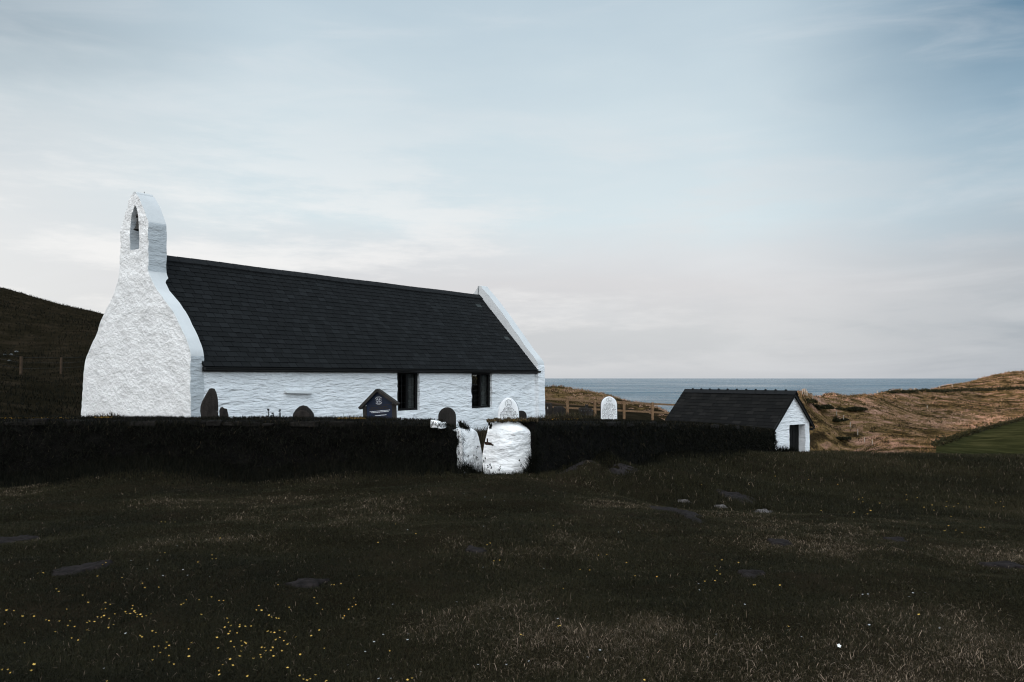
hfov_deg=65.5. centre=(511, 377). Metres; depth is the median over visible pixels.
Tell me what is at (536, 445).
churchyard wall
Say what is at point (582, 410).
gravestone
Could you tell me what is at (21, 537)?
bare earth
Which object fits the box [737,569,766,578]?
bare earth
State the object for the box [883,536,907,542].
bare earth
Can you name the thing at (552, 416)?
grass
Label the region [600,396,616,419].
gravestone
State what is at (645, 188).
sky
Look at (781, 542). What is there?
bare earth
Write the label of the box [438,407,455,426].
gravestone
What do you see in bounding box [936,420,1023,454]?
field
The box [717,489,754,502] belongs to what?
bare earth
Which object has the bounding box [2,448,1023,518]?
grass
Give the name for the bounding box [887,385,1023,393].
scrub
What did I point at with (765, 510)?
bare earth
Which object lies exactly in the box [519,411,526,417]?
gravestone
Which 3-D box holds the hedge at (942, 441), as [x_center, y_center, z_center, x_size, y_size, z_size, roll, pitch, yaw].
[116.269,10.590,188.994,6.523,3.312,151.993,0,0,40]
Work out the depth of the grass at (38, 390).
49.12 m
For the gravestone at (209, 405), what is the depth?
17.40 m
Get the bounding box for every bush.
[805,398,817,402]
[811,403,834,409]
[832,417,848,421]
[834,406,867,410]
[836,436,851,439]
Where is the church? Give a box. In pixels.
[81,192,544,429]
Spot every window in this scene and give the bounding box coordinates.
[397,373,417,410]
[471,373,489,407]
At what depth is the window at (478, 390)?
29.32 m
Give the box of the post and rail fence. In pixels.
[545,398,674,419]
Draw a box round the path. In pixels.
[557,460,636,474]
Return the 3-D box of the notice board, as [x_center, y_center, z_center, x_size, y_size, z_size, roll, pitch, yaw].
[-2.822,1.009,16.928,0.858,1.543,0.240,0,0,4]
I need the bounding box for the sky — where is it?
[0,0,1023,378]
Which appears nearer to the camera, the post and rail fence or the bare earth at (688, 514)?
the bare earth at (688, 514)
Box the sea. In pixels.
[545,378,976,411]
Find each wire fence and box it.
[3,353,83,373]
[807,391,872,444]
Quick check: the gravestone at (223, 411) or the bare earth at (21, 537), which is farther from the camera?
the gravestone at (223, 411)
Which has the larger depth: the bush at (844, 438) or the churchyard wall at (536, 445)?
the bush at (844, 438)
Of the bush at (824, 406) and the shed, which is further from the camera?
the bush at (824, 406)
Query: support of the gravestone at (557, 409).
on the ground at (822, 441)
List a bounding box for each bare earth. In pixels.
[0,534,39,543]
[52,560,112,575]
[285,578,329,587]
[465,545,486,553]
[649,506,702,522]
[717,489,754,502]
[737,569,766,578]
[754,509,772,512]
[767,538,792,546]
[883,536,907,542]
[977,561,1023,568]
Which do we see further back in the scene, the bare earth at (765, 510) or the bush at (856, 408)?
the bush at (856, 408)
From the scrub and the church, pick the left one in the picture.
the church
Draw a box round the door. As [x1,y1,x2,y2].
[789,424,798,451]
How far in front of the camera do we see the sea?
4903.04 m
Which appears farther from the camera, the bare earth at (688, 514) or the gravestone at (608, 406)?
the gravestone at (608, 406)
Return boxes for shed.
[665,388,814,452]
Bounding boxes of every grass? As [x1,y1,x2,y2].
[0,287,124,415]
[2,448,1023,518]
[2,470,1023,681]
[86,409,599,450]
[475,371,1023,452]
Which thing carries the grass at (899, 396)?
on the ground at (822, 441)
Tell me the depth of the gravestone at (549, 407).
27.02 m
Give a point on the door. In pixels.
(793, 429)
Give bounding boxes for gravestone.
[200,388,217,418]
[219,407,228,417]
[292,405,313,417]
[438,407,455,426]
[498,398,518,418]
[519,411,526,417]
[546,403,552,416]
[553,406,564,415]
[579,408,592,415]
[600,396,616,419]
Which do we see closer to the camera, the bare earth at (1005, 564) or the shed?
the bare earth at (1005, 564)
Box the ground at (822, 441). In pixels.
[0,287,1023,681]
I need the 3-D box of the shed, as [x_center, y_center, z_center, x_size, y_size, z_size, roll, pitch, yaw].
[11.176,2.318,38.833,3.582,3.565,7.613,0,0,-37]
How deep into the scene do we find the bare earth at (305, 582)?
6.35 m
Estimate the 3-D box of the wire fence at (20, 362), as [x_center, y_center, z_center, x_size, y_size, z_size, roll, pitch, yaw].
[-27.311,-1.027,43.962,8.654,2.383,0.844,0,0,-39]
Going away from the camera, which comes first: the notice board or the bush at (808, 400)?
the notice board
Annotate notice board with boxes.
[358,389,399,418]
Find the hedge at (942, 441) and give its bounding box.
[928,416,1023,446]
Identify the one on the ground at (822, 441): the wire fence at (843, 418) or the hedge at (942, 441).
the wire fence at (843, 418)
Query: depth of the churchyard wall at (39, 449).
14.96 m
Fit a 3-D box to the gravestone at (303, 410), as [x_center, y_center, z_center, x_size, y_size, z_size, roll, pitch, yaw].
[-4.629,1.084,17.670,0.459,0.936,0.195,0,0,-6]
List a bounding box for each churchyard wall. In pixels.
[0,410,485,492]
[476,416,785,476]
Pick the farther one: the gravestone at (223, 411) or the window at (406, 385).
the window at (406, 385)
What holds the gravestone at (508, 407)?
on the ground at (822, 441)
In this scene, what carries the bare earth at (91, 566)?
on the ground at (822, 441)

